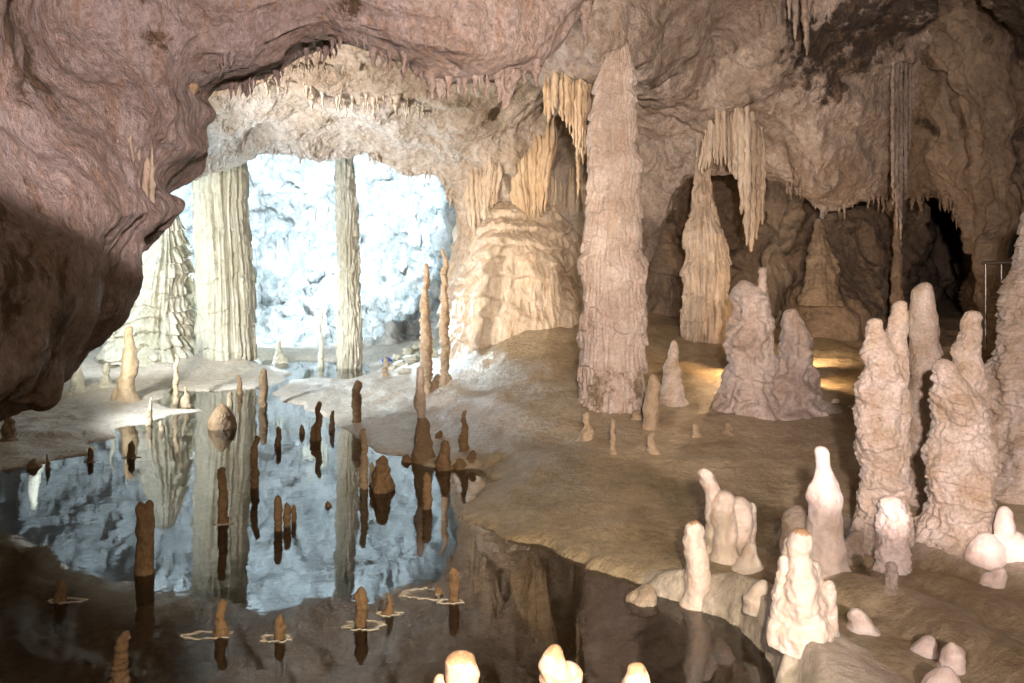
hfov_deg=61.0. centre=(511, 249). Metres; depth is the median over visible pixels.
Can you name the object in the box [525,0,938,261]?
cave wall
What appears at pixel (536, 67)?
stalactite
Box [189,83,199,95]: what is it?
stalactite
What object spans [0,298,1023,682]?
cave floor
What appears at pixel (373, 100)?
stalactite
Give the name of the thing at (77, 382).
stalagmite
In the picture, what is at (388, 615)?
stalagmite
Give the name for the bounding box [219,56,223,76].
stalactite
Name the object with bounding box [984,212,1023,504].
stalagmite
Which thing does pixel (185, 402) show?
stalagmite
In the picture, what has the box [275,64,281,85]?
stalactite
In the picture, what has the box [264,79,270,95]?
stalactite
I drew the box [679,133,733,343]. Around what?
dripstone column
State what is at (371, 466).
stalagmite
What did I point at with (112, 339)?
stalagmite
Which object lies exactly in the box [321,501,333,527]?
stalagmite
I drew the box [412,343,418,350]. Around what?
stone
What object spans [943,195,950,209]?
stalactite
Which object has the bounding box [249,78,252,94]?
stalactite
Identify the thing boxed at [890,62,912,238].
flowstone curtain
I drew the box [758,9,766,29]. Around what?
stalactite
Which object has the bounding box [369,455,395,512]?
stalagmite
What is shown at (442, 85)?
stalactite
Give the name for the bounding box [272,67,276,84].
stalactite
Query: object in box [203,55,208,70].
stalactite
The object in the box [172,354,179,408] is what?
stalagmite
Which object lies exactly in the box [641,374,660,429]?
stalagmite
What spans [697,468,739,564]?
stalagmite
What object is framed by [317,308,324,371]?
stalagmite
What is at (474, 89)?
stalactite
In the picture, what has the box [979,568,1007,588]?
stalagmite
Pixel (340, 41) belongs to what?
stalactite
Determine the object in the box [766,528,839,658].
stalagmite
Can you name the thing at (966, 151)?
cave wall passage
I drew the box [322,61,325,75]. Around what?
stalactite
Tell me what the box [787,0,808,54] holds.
flowstone curtain
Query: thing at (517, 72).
stalactite
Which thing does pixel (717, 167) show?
stalactite
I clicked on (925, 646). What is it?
stalagmite
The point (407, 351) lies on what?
stone
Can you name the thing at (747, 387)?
stalagmite
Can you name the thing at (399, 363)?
stone
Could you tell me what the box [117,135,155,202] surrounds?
flowstone curtain
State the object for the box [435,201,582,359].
flowstone wall
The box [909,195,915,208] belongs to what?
stalactite
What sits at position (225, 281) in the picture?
dripstone column
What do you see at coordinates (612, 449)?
stalagmite
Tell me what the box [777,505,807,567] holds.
stalagmite
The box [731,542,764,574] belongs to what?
stalagmite
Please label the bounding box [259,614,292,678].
stalagmite
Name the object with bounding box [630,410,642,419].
stalagmite
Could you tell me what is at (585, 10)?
stalactite
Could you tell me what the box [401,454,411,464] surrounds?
stalagmite
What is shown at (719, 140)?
flowstone curtain
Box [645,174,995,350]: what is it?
cave wall recess
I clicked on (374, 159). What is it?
stalactite
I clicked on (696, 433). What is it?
stalagmite
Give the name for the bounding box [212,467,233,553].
stalagmite
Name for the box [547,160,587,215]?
flowstone curtain
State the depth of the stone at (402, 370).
16.02 m
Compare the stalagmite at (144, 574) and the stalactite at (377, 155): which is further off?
the stalactite at (377, 155)
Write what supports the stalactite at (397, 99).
hanging from the cave vault
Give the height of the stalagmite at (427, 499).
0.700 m
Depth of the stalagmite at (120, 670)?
4.83 m
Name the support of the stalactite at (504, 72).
hanging from the cave rock mass
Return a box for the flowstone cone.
[796,218,846,305]
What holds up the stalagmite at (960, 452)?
on the cave floor
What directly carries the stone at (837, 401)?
on the cave floor
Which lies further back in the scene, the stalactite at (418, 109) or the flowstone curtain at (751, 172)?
the stalactite at (418, 109)
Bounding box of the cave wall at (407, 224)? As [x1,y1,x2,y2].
[170,153,455,346]
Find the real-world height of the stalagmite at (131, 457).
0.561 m
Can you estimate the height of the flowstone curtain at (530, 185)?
2.246 m
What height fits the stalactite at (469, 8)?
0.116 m
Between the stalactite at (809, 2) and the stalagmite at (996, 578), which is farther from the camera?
the stalactite at (809, 2)
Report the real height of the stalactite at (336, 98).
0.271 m
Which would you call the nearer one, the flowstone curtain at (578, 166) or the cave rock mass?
the cave rock mass
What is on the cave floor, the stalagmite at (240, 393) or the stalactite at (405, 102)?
the stalagmite at (240, 393)
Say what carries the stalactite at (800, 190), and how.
attached to the cave wall at (821, 110)
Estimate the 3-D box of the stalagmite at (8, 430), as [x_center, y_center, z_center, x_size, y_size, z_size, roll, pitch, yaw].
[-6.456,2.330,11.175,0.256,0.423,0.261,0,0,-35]
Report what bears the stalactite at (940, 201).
hanging from the cave wall passage
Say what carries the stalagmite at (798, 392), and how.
on the cave floor
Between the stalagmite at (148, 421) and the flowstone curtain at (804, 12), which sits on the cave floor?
the stalagmite at (148, 421)
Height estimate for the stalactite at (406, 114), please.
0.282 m
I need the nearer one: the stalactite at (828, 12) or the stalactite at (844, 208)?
the stalactite at (828, 12)
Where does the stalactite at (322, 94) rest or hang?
hanging from the cave vault
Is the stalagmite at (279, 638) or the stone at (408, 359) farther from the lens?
the stone at (408, 359)
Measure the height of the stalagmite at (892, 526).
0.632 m
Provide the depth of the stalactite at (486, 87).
8.54 m
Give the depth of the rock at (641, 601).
6.14 m
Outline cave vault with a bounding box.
[193,44,586,316]
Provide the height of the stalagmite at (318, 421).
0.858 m
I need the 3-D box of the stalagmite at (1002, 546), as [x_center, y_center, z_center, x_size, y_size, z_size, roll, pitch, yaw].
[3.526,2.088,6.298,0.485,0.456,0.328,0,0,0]
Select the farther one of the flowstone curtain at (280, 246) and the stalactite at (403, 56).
the flowstone curtain at (280, 246)
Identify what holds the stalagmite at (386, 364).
on the cave floor
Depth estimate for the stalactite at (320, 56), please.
9.64 m
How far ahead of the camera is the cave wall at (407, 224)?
24.91 m
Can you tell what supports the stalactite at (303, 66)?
attached to the cave vault
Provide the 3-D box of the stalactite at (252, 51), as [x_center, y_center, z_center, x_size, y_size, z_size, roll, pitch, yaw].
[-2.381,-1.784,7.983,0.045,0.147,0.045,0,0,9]
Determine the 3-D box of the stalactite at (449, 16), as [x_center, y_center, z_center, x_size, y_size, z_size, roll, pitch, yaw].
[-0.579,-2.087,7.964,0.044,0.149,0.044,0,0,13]
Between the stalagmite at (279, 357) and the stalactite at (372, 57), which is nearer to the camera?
the stalactite at (372, 57)
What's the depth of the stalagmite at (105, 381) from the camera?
15.50 m
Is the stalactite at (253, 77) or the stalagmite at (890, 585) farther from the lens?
the stalactite at (253, 77)
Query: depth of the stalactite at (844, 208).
15.36 m
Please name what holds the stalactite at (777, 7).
hanging from the cave wall at (821, 110)
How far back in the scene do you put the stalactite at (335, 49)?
9.33 m
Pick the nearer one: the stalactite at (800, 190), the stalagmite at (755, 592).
the stalagmite at (755, 592)
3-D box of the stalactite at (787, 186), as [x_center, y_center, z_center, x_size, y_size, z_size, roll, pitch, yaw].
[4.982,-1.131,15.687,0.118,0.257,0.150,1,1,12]
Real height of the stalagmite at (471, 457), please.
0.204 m
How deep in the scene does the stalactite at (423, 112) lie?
14.64 m
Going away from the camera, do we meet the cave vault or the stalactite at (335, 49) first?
the stalactite at (335, 49)
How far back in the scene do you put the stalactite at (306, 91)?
13.82 m
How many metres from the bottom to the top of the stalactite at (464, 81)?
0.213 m
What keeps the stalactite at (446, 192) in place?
hanging from the cave vault
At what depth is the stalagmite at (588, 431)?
9.94 m
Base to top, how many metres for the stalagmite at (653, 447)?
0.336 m
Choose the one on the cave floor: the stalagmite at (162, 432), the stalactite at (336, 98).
the stalagmite at (162, 432)
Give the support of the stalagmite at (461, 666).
on the cave floor
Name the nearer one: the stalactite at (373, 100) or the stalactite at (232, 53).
the stalactite at (232, 53)
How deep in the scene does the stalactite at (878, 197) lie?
15.71 m
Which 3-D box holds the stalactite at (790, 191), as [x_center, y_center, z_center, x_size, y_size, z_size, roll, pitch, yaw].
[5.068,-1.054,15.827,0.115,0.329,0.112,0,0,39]
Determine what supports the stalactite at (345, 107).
hanging from the cave vault
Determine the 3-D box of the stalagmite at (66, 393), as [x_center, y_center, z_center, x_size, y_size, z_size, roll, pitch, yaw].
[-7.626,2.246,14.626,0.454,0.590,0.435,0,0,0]
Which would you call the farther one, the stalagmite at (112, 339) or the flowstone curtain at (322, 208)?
the flowstone curtain at (322, 208)
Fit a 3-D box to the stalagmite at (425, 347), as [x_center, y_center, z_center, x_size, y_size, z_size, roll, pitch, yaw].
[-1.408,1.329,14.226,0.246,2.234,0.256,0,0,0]
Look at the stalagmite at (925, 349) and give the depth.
7.92 m
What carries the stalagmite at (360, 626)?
on the cave floor
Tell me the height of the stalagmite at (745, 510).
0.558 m
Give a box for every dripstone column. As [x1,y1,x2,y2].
[191,161,256,360]
[334,157,362,375]
[576,44,648,413]
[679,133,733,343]
[889,205,904,313]
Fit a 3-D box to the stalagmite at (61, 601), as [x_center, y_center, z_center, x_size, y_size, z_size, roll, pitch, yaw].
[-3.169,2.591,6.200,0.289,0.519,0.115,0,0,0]
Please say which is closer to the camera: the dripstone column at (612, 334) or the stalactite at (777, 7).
the dripstone column at (612, 334)
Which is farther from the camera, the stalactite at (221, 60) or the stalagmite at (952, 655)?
the stalactite at (221, 60)
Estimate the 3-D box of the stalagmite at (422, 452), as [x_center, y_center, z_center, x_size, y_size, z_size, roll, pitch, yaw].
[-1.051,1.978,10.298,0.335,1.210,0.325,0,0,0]
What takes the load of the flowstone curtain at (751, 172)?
attached to the cave wall at (821, 110)
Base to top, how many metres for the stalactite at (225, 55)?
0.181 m
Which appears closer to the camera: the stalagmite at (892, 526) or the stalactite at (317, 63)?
the stalagmite at (892, 526)
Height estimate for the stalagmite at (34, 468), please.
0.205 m
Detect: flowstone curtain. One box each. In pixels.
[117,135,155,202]
[273,234,326,259]
[291,181,328,231]
[463,155,502,237]
[509,116,557,220]
[543,69,591,159]
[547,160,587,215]
[575,83,594,195]
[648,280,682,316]
[698,107,739,179]
[732,106,766,251]
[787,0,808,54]
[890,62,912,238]
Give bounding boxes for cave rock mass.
[0,0,593,421]
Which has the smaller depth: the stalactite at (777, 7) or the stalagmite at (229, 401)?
the stalactite at (777, 7)
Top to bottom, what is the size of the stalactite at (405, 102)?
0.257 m
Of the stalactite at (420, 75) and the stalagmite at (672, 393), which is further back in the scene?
the stalagmite at (672, 393)
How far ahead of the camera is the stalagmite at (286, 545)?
7.85 m
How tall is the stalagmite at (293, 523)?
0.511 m
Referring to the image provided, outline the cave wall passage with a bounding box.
[885,0,1023,341]
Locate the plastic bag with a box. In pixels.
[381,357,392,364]
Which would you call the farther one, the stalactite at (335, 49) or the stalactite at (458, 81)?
the stalactite at (335, 49)
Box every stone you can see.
[388,366,395,370]
[391,354,400,360]
[392,360,405,366]
[397,368,410,372]
[402,347,413,354]
[403,355,420,363]
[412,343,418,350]
[432,348,437,357]
[831,399,840,403]
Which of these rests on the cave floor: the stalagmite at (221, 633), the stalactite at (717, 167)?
the stalagmite at (221, 633)
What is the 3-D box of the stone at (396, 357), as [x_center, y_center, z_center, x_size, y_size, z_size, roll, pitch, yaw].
[-2.491,2.314,18.701,0.185,0.172,0.170,0,0,-22]
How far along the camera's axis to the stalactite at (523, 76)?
8.74 m
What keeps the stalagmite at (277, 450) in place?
on the cave floor
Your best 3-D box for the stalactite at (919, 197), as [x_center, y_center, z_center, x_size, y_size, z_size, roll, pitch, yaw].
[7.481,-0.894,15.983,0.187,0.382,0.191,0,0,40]
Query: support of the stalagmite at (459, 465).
on the cave floor
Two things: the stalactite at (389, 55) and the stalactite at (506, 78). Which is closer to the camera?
the stalactite at (389, 55)
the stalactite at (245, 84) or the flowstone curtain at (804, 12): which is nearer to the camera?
the stalactite at (245, 84)
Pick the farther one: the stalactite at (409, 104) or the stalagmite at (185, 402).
the stalactite at (409, 104)
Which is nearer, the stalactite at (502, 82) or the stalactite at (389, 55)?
the stalactite at (389, 55)
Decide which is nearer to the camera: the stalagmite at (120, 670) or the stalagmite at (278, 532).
the stalagmite at (120, 670)
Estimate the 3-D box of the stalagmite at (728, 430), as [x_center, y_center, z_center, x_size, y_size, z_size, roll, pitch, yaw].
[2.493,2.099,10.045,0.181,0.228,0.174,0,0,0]
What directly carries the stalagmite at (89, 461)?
on the cave floor
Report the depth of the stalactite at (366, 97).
14.23 m
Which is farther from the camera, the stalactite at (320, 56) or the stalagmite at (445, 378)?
the stalagmite at (445, 378)
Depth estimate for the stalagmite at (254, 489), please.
9.13 m
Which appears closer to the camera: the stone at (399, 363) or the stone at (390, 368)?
the stone at (390, 368)
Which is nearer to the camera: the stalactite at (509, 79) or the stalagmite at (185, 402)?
the stalactite at (509, 79)
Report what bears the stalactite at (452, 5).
hanging from the cave rock mass
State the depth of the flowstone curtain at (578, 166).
14.21 m
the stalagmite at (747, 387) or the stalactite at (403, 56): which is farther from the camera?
the stalagmite at (747, 387)
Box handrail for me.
[981,261,1011,349]
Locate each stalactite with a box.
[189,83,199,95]
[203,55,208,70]
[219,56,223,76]
[223,53,227,71]
[228,79,236,99]
[229,50,236,65]
[234,82,238,95]
[240,78,243,97]
[242,76,248,95]
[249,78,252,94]
[251,47,254,62]
[252,74,255,89]
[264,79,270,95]
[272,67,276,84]
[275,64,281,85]
[283,77,287,94]
[302,43,309,62]
[302,63,305,77]
[304,85,307,100]
[308,59,310,73]
[308,90,317,110]
[316,60,319,70]
[319,46,321,61]
[320,91,324,107]
[322,40,329,60]
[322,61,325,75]
[330,39,334,58]
[334,40,337,58]
[335,96,338,112]
[337,36,342,48]
[337,94,342,112]
[344,101,347,117]
[348,95,354,112]
[364,94,367,105]
[368,47,377,66]
[370,96,375,114]
[371,154,376,164]
[374,152,379,162]
[384,55,388,71]
[386,50,392,72]
[391,94,402,114]
[399,50,406,76]
[400,55,407,82]
[403,99,406,112]
[403,104,407,119]
[407,100,411,115]
[416,106,420,118]
[418,73,424,82]
[421,105,424,119]
[423,70,436,100]
[435,78,441,104]
[440,80,444,95]
[444,76,451,100]
[444,189,448,200]
[447,13,450,29]
[448,195,452,207]
[450,3,454,12]
[454,78,460,93]
[462,78,466,97]
[466,5,473,14]
[471,77,477,94]
[480,74,484,85]
[484,77,489,101]
[490,24,495,34]
[494,72,505,101]
[498,69,505,97]
[499,74,506,99]
[501,68,522,109]
[505,67,508,90]
[508,68,511,89]
[522,71,526,84]
[531,59,542,87]
[579,0,592,51]
[715,162,718,175]
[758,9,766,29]
[773,3,781,22]
[785,182,789,193]
[788,184,792,200]
[797,187,801,197]
[807,0,811,21]
[817,204,827,219]
[826,10,831,22]
[842,203,846,218]
[877,193,880,209]
[881,193,886,212]
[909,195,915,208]
[914,191,923,210]
[937,193,941,210]
[940,191,946,211]
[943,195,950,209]
[949,197,951,210]
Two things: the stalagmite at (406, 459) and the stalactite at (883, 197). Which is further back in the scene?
the stalactite at (883, 197)
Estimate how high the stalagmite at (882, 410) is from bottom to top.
1.962 m
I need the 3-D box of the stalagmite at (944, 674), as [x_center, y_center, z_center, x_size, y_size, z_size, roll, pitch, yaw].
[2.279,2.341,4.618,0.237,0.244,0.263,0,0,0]
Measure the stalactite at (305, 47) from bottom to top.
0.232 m
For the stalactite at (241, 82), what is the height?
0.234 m
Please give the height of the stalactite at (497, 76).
0.294 m
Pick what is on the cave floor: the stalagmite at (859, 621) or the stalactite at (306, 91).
the stalagmite at (859, 621)
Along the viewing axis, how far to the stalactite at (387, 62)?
8.47 m
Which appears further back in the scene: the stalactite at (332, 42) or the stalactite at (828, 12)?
the stalactite at (828, 12)
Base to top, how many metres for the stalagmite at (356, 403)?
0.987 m
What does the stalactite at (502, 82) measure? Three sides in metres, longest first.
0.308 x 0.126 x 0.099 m
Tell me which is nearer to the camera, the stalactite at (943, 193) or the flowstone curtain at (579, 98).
the flowstone curtain at (579, 98)
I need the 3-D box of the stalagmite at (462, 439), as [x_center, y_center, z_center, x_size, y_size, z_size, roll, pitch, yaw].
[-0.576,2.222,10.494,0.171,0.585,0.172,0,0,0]
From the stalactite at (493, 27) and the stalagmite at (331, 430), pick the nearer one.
the stalactite at (493, 27)
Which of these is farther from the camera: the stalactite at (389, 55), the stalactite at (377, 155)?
the stalactite at (377, 155)
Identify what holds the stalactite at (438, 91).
hanging from the cave rock mass
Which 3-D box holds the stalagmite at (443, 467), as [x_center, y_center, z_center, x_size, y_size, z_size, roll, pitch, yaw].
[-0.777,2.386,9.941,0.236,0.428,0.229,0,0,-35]
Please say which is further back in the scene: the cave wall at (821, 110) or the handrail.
the cave wall at (821, 110)
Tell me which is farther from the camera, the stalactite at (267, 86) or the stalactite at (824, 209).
the stalactite at (824, 209)
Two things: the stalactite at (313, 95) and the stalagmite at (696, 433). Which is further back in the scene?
the stalactite at (313, 95)
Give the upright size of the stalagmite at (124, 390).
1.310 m
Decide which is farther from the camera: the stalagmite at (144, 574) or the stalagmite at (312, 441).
the stalagmite at (312, 441)
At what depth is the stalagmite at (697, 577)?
6.07 m
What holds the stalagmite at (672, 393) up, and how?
on the cave floor
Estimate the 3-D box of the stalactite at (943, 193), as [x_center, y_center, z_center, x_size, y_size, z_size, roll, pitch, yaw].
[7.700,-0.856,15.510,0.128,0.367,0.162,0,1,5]
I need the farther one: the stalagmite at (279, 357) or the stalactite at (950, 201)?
the stalagmite at (279, 357)
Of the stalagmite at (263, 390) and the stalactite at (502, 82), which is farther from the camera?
the stalagmite at (263, 390)
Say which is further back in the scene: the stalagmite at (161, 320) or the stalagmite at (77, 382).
the stalagmite at (161, 320)
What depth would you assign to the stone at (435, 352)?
16.36 m
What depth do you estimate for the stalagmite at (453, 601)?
6.16 m
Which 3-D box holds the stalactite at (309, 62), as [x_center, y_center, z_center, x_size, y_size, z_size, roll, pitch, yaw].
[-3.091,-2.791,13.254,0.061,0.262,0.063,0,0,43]
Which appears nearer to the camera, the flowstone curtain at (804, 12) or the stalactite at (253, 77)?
the stalactite at (253, 77)
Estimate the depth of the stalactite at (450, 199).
16.65 m
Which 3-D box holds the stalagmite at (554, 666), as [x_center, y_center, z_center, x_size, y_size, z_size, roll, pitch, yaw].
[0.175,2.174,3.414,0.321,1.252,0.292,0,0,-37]
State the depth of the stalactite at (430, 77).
8.38 m
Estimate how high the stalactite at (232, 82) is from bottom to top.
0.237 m
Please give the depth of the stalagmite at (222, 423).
12.12 m
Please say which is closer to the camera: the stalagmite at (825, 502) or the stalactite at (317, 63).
the stalagmite at (825, 502)
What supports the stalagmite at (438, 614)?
on the cave floor
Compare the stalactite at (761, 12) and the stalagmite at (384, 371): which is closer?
the stalactite at (761, 12)
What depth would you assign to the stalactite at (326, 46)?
9.35 m
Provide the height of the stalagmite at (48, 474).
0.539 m
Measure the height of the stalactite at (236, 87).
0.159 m
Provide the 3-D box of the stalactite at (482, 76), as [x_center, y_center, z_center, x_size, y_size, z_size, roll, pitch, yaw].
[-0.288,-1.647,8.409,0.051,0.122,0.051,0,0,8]
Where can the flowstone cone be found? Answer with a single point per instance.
(822, 284)
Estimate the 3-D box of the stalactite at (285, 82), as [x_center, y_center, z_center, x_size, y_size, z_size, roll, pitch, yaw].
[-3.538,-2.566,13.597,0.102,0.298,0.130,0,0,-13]
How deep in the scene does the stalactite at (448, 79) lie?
8.40 m
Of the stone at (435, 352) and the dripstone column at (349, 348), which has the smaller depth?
the stone at (435, 352)
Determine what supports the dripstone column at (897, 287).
attached to the cave wall passage
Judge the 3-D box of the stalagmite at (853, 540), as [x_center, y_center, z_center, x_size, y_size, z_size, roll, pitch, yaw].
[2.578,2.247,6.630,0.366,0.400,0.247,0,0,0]
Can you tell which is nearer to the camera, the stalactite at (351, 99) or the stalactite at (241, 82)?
the stalactite at (241, 82)
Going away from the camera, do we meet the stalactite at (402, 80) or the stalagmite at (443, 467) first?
the stalactite at (402, 80)
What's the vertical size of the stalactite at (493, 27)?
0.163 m
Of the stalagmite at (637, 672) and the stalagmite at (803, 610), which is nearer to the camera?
the stalagmite at (637, 672)
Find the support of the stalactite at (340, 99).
hanging from the cave vault
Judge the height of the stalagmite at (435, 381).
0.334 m
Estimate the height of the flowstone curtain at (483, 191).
1.676 m
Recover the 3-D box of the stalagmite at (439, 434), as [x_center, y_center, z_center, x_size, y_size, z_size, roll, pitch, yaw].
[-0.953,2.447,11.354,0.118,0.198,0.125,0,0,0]
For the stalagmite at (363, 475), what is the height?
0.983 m
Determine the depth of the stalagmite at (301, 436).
11.81 m
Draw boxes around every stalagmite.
[0,417,18,441]
[26,458,43,476]
[44,454,51,480]
[47,578,88,633]
[62,387,73,396]
[67,365,87,392]
[84,447,95,471]
[94,215,197,366]
[96,362,116,387]
[104,331,119,366]
[109,630,130,682]
[110,326,140,401]
[122,440,141,470]
[134,500,154,606]
[144,398,153,428]
[159,420,165,437]
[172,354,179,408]
[178,598,233,675]
[180,387,191,408]
[207,403,236,440]
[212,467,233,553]
[227,391,233,413]
[236,374,243,402]
[250,435,260,510]
[258,368,267,415]
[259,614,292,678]
[272,341,289,367]
[273,495,282,554]
[274,426,281,460]
[282,502,291,550]
[291,504,296,544]
[299,424,304,445]
[309,424,316,450]
[314,401,322,449]
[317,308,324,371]
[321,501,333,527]
[328,410,334,434]
[340,586,387,665]
[351,380,361,422]
[359,428,368,507]
[368,462,373,503]
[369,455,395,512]
[375,593,404,653]
[380,367,388,376]
[384,357,389,367]
[397,586,445,623]
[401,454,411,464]
[411,366,435,464]
[418,263,432,393]
[421,472,432,518]
[432,374,439,390]
[433,650,479,682]
[435,430,442,438]
[435,440,453,476]
[436,567,464,630]
[437,249,451,387]
[452,458,466,472]
[457,410,468,451]
[466,450,475,463]
[538,644,582,682]
[576,412,595,440]
[609,417,617,454]
[622,662,650,682]
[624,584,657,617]
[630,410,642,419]
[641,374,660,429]
[646,431,661,454]
[660,340,688,406]
[679,520,710,616]
[690,423,701,437]
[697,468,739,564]
[712,267,779,420]
[721,422,734,435]
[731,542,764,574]
[734,496,756,554]
[742,580,767,616]
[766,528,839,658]
[774,308,843,420]
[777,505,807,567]
[805,446,851,580]
[844,517,873,565]
[845,300,913,553]
[846,608,880,635]
[871,496,911,574]
[883,562,898,595]
[908,282,944,507]
[909,635,938,658]
[913,310,999,554]
[921,666,960,682]
[936,642,965,674]
[964,506,1023,569]
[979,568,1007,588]
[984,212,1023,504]

